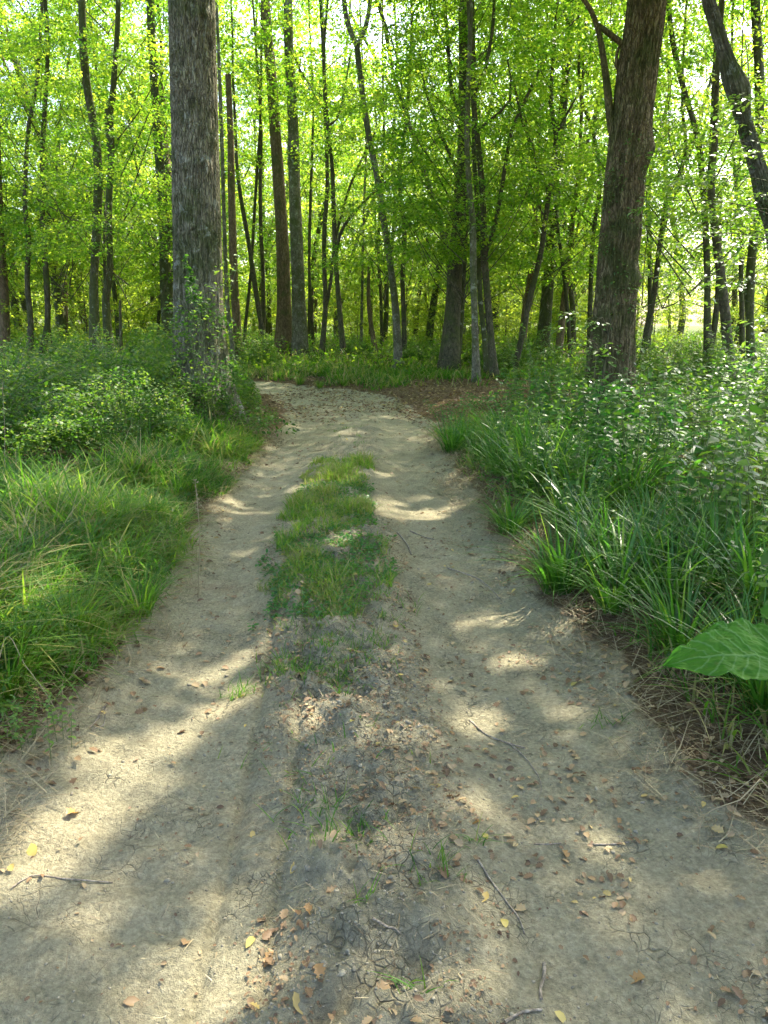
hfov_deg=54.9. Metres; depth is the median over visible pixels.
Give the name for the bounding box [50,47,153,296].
background tree
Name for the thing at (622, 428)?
herb clump
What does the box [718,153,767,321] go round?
tree
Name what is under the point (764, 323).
sapling
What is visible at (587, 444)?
grass tussock
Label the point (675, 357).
bramble bush
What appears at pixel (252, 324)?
sapling
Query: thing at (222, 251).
tree
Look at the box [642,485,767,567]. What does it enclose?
grass tussock
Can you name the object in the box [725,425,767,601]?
herb clump
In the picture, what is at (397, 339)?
slender tree
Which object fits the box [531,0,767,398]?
slender tree
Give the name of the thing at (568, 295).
sapling
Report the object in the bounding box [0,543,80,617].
grass tussock
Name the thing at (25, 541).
grass tussock
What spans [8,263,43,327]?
sapling
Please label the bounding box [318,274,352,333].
sapling
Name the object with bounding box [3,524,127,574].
grass tussock
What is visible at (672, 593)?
grass stalk
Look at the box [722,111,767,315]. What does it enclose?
tree
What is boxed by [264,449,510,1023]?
dry straw
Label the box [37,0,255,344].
slender tree
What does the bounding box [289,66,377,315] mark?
tree
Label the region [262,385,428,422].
leaf litter
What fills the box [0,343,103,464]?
bramble bush
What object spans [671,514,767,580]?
grass tussock
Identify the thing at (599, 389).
herb clump
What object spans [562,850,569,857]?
fallen leaf
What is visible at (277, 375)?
grass tussock
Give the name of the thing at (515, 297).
tree
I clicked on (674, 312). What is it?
sapling
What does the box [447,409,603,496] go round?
grass tussock
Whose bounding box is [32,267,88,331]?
sapling
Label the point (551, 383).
herb clump
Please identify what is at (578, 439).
grass tussock
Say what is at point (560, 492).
grass tussock
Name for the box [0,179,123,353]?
sapling
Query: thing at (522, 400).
herb clump
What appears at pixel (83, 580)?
ground cover
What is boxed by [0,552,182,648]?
grass tussock
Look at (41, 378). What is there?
bramble bush
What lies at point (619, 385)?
herb clump
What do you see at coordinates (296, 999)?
fallen leaf
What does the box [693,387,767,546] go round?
herb clump
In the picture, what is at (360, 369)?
grass tussock
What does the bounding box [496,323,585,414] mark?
herb clump
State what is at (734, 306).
tree
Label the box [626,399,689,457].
herb clump
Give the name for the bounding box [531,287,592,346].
sapling
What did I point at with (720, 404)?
leafy shrub
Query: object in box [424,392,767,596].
ground cover
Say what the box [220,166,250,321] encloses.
tree
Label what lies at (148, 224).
tree
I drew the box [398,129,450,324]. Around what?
tree
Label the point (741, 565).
grass tussock
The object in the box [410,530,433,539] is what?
fallen twig
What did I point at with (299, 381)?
grass tussock
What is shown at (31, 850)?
fallen leaf
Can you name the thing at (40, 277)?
sapling
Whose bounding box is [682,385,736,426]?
herb clump
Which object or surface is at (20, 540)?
herb clump
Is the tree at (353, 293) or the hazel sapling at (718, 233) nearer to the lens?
the hazel sapling at (718, 233)
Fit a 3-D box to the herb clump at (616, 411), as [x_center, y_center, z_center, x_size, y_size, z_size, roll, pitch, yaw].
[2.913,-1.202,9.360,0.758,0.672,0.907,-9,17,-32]
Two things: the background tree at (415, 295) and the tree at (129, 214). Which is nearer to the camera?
the background tree at (415, 295)
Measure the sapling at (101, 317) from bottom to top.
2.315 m
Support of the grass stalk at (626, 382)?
on the ground at (692, 910)
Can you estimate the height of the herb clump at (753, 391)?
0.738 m
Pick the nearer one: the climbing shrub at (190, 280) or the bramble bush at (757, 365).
the climbing shrub at (190, 280)
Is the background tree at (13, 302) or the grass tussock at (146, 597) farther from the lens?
the background tree at (13, 302)
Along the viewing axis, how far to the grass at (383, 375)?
20.52 m
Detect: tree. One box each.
[0,0,70,326]
[0,0,71,301]
[0,0,73,332]
[0,0,113,358]
[0,0,125,334]
[0,0,140,331]
[0,0,148,338]
[0,0,152,362]
[0,0,156,320]
[0,0,164,355]
[0,0,225,360]
[0,0,243,352]
[0,14,91,336]
[0,66,34,289]
[0,119,24,287]
[1,122,54,327]
[2,11,138,329]
[5,150,43,320]
[29,0,168,345]
[36,136,100,322]
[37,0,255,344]
[47,74,114,315]
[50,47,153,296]
[51,49,171,297]
[72,0,248,284]
[75,0,266,285]
[79,9,171,321]
[81,18,171,333]
[84,117,157,319]
[88,0,289,336]
[88,91,158,321]
[102,113,156,328]
[114,85,170,322]
[119,300,124,365]
[121,117,168,313]
[121,155,157,329]
[134,3,273,283]
[143,152,243,316]
[164,0,249,424]
[170,86,249,318]
[215,0,235,363]
[215,0,357,351]
[216,0,356,355]
[218,0,330,334]
[219,41,315,337]
[220,68,306,337]
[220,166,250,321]
[222,138,255,311]
[222,149,257,322]
[224,0,357,298]
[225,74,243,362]
[230,0,268,356]
[235,95,320,298]
[236,56,329,321]
[236,128,321,320]
[237,195,271,325]
[238,67,348,314]
[239,152,275,320]
[241,0,371,338]
[242,0,453,355]
[243,6,262,348]
[251,45,359,322]
[252,0,265,342]
[285,65,371,329]
[285,119,351,333]
[286,67,420,339]
[288,0,491,369]
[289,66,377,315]
[302,177,340,332]
[303,0,457,340]
[305,0,455,345]
[308,0,314,344]
[316,119,390,333]
[317,0,504,357]
[317,59,418,333]
[318,0,375,355]
[320,95,412,331]
[331,85,413,330]
[331,162,383,329]
[339,0,614,381]
[341,0,604,377]
[343,130,405,325]
[351,0,532,292]
[359,0,366,346]
[359,0,601,374]
[361,0,576,358]
[365,74,454,335]
[367,262,378,353]
[370,0,502,342]
[375,0,548,351]
[384,55,486,310]
[387,0,548,370]
[395,98,442,317]
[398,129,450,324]
[399,115,456,329]
[410,155,468,331]
[418,61,515,328]
[430,0,578,333]
[431,0,682,371]
[436,0,548,332]
[455,0,677,358]
[457,0,618,348]
[466,67,567,311]
[470,0,698,362]
[470,119,516,306]
[470,131,554,325]
[486,0,687,349]
[487,0,618,312]
[488,0,625,355]
[491,0,680,354]
[500,30,610,336]
[509,0,644,334]
[512,68,644,329]
[513,95,579,319]
[518,184,581,323]
[528,0,623,325]
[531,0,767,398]
[532,0,767,384]
[556,0,767,358]
[561,0,680,286]
[565,111,606,329]
[570,0,767,370]
[578,0,666,413]
[592,68,698,318]
[599,0,733,332]
[605,0,767,363]
[609,0,767,383]
[636,155,671,333]
[637,121,721,329]
[643,3,751,342]
[680,0,767,349]
[682,0,767,332]
[690,164,765,331]
[701,0,767,411]
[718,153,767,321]
[720,9,767,339]
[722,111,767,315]
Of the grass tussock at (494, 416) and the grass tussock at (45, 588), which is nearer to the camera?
the grass tussock at (45, 588)
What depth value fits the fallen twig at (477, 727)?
2.93 m
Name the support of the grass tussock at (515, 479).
on the ground at (692, 910)
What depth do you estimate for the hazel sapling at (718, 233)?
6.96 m
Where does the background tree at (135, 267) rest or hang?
on the ground at (692, 910)
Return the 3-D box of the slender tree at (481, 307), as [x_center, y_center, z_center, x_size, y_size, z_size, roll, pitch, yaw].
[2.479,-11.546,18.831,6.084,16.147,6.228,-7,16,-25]
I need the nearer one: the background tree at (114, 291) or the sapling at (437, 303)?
the background tree at (114, 291)
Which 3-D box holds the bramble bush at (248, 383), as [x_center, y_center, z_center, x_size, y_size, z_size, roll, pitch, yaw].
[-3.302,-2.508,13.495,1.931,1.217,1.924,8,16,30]
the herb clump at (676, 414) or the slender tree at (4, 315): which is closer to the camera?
the herb clump at (676, 414)
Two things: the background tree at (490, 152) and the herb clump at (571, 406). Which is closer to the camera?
the herb clump at (571, 406)
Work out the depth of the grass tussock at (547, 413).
10.59 m
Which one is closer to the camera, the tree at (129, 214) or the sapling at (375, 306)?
the sapling at (375, 306)
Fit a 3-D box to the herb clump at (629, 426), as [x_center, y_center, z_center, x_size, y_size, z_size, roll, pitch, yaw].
[2.322,-0.637,6.183,0.818,1.102,1.452,-6,15,-22]
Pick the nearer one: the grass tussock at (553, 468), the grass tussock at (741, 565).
the grass tussock at (741, 565)
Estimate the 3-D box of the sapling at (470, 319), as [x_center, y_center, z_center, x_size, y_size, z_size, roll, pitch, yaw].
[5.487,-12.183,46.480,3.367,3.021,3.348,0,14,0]
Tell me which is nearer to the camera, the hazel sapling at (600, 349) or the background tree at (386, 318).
the hazel sapling at (600, 349)
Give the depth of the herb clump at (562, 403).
9.53 m
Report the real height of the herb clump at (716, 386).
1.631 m
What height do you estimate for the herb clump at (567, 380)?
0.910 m
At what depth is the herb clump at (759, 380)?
8.05 m
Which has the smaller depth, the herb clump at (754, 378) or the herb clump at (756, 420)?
the herb clump at (756, 420)
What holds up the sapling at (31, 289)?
on the ground at (692, 910)
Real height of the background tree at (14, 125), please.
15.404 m
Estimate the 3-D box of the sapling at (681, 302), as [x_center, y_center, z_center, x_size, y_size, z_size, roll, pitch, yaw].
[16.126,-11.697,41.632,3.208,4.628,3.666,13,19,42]
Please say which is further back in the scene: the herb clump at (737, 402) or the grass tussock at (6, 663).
the herb clump at (737, 402)
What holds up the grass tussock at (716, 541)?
on the ground at (692, 910)
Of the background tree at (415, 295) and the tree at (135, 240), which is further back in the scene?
the tree at (135, 240)
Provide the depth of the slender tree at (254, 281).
27.17 m
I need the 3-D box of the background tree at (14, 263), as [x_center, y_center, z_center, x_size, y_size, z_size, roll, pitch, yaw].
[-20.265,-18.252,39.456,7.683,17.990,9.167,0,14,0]
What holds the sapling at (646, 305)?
on the ground at (692, 910)
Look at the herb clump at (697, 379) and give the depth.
12.79 m
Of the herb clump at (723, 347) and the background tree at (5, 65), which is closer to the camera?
the herb clump at (723, 347)
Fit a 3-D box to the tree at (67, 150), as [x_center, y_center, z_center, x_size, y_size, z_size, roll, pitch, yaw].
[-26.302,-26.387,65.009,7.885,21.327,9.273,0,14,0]
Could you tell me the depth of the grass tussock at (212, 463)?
7.64 m
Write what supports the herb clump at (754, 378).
on the ground at (692, 910)
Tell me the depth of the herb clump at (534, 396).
10.88 m
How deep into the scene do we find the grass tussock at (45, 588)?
3.96 m
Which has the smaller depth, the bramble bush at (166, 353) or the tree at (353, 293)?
the bramble bush at (166, 353)
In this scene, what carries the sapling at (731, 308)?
on the ground at (692, 910)
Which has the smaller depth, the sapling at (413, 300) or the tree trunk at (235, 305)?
the tree trunk at (235, 305)
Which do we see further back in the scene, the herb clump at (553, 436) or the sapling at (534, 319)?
the sapling at (534, 319)
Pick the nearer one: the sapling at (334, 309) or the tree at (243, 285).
the sapling at (334, 309)
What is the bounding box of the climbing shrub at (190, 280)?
[97,254,299,436]
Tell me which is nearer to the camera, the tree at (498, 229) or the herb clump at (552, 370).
the herb clump at (552, 370)
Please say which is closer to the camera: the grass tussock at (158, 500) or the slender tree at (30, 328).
the grass tussock at (158, 500)
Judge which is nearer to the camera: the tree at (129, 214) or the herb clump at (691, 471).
the herb clump at (691, 471)
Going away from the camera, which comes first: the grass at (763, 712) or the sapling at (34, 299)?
the grass at (763, 712)
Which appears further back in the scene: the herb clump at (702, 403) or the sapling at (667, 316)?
the sapling at (667, 316)
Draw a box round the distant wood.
[10,180,761,333]
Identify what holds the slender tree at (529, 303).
on the ground at (692, 910)
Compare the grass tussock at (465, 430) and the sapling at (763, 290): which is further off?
the sapling at (763, 290)
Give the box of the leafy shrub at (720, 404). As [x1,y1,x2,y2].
[638,363,767,490]
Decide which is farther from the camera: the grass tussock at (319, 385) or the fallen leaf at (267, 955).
the grass tussock at (319, 385)
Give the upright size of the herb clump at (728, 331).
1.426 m
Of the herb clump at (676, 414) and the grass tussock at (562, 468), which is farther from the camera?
the herb clump at (676, 414)
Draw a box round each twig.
[12,874,112,888]
[89,703,106,729]
[372,916,400,933]
[397,531,411,554]
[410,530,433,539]
[447,567,499,598]
[469,719,541,798]
[476,859,524,933]
[504,1008,541,1022]
[534,842,560,844]
[539,962,545,999]
[589,841,629,844]
[697,778,767,844]
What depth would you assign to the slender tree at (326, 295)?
26.64 m
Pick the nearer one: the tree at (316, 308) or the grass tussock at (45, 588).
the grass tussock at (45, 588)
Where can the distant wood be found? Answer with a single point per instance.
(42, 322)
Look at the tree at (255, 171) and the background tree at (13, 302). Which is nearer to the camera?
the background tree at (13, 302)
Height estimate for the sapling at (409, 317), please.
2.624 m
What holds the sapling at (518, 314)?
on the ground at (692, 910)
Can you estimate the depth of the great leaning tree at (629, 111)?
11.82 m
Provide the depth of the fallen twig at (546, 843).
2.35 m
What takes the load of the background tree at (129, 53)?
on the ground at (692, 910)
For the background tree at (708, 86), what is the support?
on the ground at (692, 910)
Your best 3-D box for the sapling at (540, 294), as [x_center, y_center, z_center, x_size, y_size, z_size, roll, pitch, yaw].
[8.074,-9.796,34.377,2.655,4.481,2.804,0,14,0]
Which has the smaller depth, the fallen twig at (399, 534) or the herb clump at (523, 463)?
the fallen twig at (399, 534)
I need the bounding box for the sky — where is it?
[0,0,767,325]
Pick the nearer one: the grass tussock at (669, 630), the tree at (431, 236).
the grass tussock at (669, 630)
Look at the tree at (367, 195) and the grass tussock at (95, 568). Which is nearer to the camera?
the grass tussock at (95, 568)
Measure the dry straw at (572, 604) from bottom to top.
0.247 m
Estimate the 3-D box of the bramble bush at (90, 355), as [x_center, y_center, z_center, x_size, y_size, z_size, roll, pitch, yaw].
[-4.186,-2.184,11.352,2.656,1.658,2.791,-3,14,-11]
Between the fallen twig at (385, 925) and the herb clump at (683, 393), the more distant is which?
the herb clump at (683, 393)
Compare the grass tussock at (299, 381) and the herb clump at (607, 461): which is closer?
the herb clump at (607, 461)
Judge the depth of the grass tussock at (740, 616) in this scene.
3.28 m
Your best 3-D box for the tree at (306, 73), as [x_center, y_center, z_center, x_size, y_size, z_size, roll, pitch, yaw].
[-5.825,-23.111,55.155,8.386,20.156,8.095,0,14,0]
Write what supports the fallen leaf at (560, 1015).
on the ground at (692, 910)
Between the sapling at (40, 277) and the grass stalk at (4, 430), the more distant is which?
the sapling at (40, 277)
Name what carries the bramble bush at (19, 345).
on the ground at (692, 910)
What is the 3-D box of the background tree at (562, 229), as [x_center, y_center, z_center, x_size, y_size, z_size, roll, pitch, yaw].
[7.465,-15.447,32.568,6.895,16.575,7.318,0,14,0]
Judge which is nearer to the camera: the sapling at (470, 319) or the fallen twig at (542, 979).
the fallen twig at (542, 979)
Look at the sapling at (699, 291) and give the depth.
37.72 m
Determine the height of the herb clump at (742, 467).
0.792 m
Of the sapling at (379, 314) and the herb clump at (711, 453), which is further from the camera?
the sapling at (379, 314)
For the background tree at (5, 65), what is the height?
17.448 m
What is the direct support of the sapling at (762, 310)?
on the ground at (692, 910)
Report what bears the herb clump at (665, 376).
on the ground at (692, 910)
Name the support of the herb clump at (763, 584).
on the ground at (692, 910)
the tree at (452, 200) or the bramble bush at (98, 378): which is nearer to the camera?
the bramble bush at (98, 378)
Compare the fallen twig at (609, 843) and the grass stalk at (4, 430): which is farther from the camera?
the grass stalk at (4, 430)
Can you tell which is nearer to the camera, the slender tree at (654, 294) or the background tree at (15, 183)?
the slender tree at (654, 294)
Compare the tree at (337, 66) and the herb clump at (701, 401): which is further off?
the tree at (337, 66)
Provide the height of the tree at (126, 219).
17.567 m
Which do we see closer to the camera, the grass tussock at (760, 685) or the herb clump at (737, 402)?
the grass tussock at (760, 685)
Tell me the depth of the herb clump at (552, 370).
12.08 m
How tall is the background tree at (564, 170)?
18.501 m
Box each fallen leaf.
[26,843,36,855]
[66,807,76,814]
[246,936,254,947]
[263,948,273,966]
[292,992,302,1014]
[304,902,312,913]
[313,963,325,979]
[326,885,339,892]
[374,980,390,989]
[482,891,488,901]
[501,919,508,927]
[554,1010,565,1022]
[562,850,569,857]
[629,969,644,983]
[715,844,727,848]
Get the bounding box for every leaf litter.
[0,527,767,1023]
[24,373,764,424]
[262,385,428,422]
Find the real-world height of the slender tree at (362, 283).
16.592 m
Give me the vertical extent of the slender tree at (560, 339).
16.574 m
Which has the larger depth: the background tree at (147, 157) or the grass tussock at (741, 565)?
the background tree at (147, 157)
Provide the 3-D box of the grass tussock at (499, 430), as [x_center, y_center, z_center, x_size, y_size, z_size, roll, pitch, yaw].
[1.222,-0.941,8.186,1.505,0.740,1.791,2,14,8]
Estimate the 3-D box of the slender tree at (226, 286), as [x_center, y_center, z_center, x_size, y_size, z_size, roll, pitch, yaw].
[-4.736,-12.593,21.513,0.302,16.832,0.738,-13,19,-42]
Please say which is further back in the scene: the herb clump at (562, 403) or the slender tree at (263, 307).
the slender tree at (263, 307)
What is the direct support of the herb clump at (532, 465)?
on the ground at (692, 910)
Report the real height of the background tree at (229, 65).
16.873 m
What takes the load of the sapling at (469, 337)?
on the ground at (692, 910)
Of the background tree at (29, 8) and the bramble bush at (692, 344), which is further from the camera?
the background tree at (29, 8)
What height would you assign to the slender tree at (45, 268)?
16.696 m
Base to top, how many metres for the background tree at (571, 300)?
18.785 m
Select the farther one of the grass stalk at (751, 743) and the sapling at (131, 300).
the sapling at (131, 300)
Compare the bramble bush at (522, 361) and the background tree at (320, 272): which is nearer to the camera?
the bramble bush at (522, 361)
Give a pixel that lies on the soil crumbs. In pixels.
(280, 956)
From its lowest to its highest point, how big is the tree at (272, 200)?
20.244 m
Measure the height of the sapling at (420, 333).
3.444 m
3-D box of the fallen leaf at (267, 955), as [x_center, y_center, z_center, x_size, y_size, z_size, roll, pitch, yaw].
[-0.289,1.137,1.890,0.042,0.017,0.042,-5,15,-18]
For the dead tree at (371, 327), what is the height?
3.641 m
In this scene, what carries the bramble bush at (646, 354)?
on the ground at (692, 910)
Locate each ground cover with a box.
[0,402,279,712]
[11,327,766,374]
[247,473,399,630]
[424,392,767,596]
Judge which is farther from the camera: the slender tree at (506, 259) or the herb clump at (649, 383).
the slender tree at (506, 259)
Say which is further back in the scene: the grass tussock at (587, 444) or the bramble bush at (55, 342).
the bramble bush at (55, 342)
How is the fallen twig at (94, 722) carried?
on the ground at (692, 910)
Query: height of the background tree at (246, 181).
13.709 m
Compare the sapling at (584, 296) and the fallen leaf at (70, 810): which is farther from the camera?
the sapling at (584, 296)
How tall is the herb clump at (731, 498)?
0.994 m
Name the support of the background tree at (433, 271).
on the ground at (692, 910)
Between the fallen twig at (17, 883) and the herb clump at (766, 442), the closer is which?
the fallen twig at (17, 883)
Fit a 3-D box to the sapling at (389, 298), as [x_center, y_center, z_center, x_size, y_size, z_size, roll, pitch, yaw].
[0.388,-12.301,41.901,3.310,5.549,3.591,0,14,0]
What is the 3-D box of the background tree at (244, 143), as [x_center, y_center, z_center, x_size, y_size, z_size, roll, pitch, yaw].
[-9.254,-17.391,38.061,6.613,17.290,6.940,8,16,28]
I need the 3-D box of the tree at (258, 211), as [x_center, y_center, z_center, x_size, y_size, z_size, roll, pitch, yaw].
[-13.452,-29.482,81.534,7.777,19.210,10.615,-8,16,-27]
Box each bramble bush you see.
[0,323,82,379]
[0,337,49,388]
[0,337,82,414]
[0,339,81,434]
[0,340,26,386]
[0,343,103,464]
[4,317,144,389]
[12,314,171,416]
[33,353,185,439]
[44,362,205,456]
[50,343,145,401]
[89,347,245,425]
[106,330,171,383]
[114,330,253,404]
[124,328,171,360]
[146,358,261,414]
[160,359,256,399]
[226,325,282,367]
[328,333,374,360]
[402,337,439,365]
[461,342,482,365]
[482,341,537,372]
[496,327,564,367]
[571,357,641,387]
[581,337,671,381]
[636,331,745,386]
[670,337,744,371]
[736,333,767,362]
[736,338,767,390]
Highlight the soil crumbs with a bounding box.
[0,514,767,1023]
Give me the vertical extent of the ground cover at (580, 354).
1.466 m
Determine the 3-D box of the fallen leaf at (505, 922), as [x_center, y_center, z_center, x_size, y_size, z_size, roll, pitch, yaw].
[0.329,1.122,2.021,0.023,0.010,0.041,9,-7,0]
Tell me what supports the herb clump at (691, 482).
on the ground at (692, 910)
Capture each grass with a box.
[0,401,272,739]
[133,348,711,390]
[216,420,631,993]
[430,401,767,807]
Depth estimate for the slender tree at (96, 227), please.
17.19 m
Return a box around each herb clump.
[0,683,75,761]
[7,532,33,552]
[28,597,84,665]
[487,362,563,417]
[489,390,601,515]
[490,438,532,477]
[494,400,547,460]
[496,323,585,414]
[496,358,578,447]
[502,374,541,408]
[509,377,565,423]
[510,363,570,410]
[515,436,573,494]
[521,322,604,410]
[529,373,594,430]
[529,422,593,453]
[531,379,670,476]
[546,362,591,410]
[547,379,634,448]
[551,353,604,420]
[554,391,627,439]
[555,383,605,423]
[558,464,610,536]
[563,494,686,582]
[567,378,650,417]
[568,426,676,506]
[576,395,648,431]
[579,374,626,419]
[580,385,638,447]
[583,368,729,501]
[590,371,647,419]
[591,374,649,445]
[597,418,650,472]
[602,340,687,514]
[603,405,648,466]
[616,364,671,411]
[620,414,706,472]
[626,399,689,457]
[632,388,704,441]
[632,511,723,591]
[642,389,673,423]
[643,364,684,418]
[644,358,681,409]
[651,362,722,415]
[654,350,711,422]
[656,377,726,436]
[656,441,767,531]
[659,432,767,555]
[661,392,717,447]
[663,377,699,421]
[670,415,767,494]
[676,364,731,406]
[677,391,767,469]
[679,392,755,444]
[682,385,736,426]
[683,382,732,416]
[684,386,759,453]
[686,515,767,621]
[688,386,726,421]
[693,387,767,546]
[694,359,758,411]
[696,312,767,461]
[701,409,767,478]
[706,323,748,406]
[707,343,766,403]
[707,405,767,473]
[707,408,767,571]
[709,425,767,515]
[713,421,766,520]
[724,376,759,419]
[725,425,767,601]
[726,329,767,425]
[727,378,765,416]
[730,328,767,442]
[731,368,767,429]
[732,360,764,402]
[737,412,767,498]
[752,560,767,605]
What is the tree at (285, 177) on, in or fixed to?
on the ground at (692, 910)
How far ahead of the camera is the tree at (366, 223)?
62.18 m
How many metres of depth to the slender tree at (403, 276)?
24.86 m
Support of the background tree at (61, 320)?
on the ground at (692, 910)
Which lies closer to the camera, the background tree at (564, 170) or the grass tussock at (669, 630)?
the grass tussock at (669, 630)
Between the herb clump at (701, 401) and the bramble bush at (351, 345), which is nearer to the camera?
the herb clump at (701, 401)
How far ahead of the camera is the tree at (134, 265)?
77.14 m
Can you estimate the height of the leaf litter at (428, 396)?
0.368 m
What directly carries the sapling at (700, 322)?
on the ground at (692, 910)
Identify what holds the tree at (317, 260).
on the ground at (692, 910)
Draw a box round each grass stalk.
[0,636,57,713]
[2,385,4,471]
[191,479,200,596]
[600,592,758,597]
[620,341,630,427]
[734,729,767,766]
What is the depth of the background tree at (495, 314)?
37.76 m
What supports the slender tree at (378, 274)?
on the ground at (692, 910)
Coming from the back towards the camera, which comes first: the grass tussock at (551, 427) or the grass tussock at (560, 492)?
the grass tussock at (551, 427)
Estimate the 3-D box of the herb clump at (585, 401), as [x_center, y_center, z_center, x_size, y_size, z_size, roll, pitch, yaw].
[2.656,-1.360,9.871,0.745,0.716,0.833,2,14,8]
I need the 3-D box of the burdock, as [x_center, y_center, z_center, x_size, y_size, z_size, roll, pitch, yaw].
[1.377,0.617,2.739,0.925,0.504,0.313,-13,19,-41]
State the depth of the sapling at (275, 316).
45.96 m
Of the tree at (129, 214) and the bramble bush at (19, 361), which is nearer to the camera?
the bramble bush at (19, 361)
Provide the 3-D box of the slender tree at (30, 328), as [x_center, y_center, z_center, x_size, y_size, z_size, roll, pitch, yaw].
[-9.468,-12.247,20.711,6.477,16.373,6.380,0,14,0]
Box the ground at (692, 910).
[0,326,767,1023]
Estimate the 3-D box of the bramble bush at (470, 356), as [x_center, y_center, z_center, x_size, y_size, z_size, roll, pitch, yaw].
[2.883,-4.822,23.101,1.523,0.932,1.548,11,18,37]
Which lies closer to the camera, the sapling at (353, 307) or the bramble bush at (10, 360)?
the bramble bush at (10, 360)
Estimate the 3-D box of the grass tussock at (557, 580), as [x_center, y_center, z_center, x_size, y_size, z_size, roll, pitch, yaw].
[0.949,0.188,4.432,1.232,0.590,1.345,-1,14,-2]
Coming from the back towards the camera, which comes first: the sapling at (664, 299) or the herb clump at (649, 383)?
the sapling at (664, 299)
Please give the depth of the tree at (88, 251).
55.55 m
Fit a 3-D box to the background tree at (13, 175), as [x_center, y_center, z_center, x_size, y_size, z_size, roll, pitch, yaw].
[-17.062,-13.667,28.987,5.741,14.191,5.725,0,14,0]
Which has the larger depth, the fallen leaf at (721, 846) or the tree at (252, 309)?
the tree at (252, 309)
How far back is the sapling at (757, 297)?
45.37 m
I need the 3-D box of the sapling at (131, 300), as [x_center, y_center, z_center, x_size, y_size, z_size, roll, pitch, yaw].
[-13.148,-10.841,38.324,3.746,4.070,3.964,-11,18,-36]
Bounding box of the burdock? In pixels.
[663,603,767,679]
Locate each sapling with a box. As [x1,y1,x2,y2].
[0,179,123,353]
[5,199,69,336]
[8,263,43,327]
[8,282,44,338]
[17,158,137,347]
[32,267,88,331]
[33,257,127,335]
[87,304,129,332]
[99,261,160,335]
[101,294,137,328]
[128,171,226,331]
[130,283,160,333]
[154,233,230,339]
[239,278,266,334]
[240,284,291,333]
[267,279,321,323]
[268,299,291,332]
[276,290,321,331]
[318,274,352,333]
[327,240,384,346]
[328,274,379,341]
[342,277,399,336]
[349,265,392,336]
[352,290,400,333]
[359,275,397,330]
[365,245,415,337]
[378,252,437,345]
[388,295,441,339]
[406,271,470,341]
[407,310,439,332]
[412,264,470,336]
[434,259,521,347]
[465,261,519,343]
[465,288,503,333]
[465,299,497,336]
[477,214,541,340]
[497,300,519,334]
[499,274,558,337]
[528,287,581,337]
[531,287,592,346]
[532,262,587,347]
[533,249,587,334]
[533,311,644,435]
[577,282,595,334]
[588,208,681,348]
[627,83,767,331]
[636,242,701,346]
[636,259,672,336]
[636,260,670,334]
[638,264,700,340]
[655,291,691,333]
[659,303,692,334]
[692,288,732,334]
[693,179,767,353]
[693,260,759,341]
[731,299,767,339]
[735,281,767,331]
[754,306,767,345]
[756,266,767,321]
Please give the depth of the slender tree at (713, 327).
17.77 m
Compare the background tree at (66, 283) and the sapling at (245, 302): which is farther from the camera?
the sapling at (245, 302)
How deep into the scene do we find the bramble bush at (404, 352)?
24.64 m
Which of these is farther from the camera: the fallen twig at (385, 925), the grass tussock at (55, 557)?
the grass tussock at (55, 557)
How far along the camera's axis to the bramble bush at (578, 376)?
17.31 m
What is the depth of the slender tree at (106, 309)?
18.26 m
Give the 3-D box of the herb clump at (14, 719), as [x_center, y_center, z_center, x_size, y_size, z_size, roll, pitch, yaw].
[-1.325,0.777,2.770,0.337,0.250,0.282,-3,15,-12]
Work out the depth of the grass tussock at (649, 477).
5.67 m
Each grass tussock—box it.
[0,523,79,566]
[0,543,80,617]
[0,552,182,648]
[0,582,25,622]
[0,589,121,703]
[1,539,104,607]
[1,570,103,659]
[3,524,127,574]
[16,499,123,536]
[32,481,142,530]
[40,541,139,587]
[60,540,217,621]
[70,462,124,491]
[74,475,169,531]
[95,524,182,576]
[115,480,199,520]
[129,462,221,500]
[143,462,215,495]
[187,446,239,472]
[270,367,284,377]
[288,370,308,384]
[311,376,325,388]
[335,374,354,385]
[349,363,369,374]
[412,402,488,453]
[415,410,493,448]
[432,424,573,495]
[445,396,561,451]
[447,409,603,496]
[448,477,562,535]
[449,492,640,607]
[452,397,606,467]
[452,413,558,476]
[453,423,497,460]
[464,404,528,436]
[483,422,624,474]
[494,406,584,445]
[497,427,650,493]
[499,441,671,537]
[500,482,766,633]
[502,395,554,426]
[507,444,598,487]
[510,482,677,570]
[520,486,720,585]
[521,424,724,510]
[552,493,763,622]
[554,416,604,459]
[556,484,747,566]
[565,538,766,663]
[570,496,762,589]
[574,469,706,533]
[584,480,767,622]
[591,477,767,597]
[609,481,767,538]
[615,470,762,525]
[618,489,767,578]
[619,568,767,715]
[624,572,767,690]
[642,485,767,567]
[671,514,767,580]
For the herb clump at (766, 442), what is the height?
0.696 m
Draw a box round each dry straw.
[0,426,767,883]
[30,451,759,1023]
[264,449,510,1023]
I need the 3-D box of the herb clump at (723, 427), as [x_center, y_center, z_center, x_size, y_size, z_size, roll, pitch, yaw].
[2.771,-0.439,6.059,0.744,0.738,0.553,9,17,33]
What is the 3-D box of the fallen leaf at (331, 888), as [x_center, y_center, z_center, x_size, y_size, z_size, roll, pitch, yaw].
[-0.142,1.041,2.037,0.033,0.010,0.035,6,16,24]
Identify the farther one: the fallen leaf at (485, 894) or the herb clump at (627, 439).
the herb clump at (627, 439)

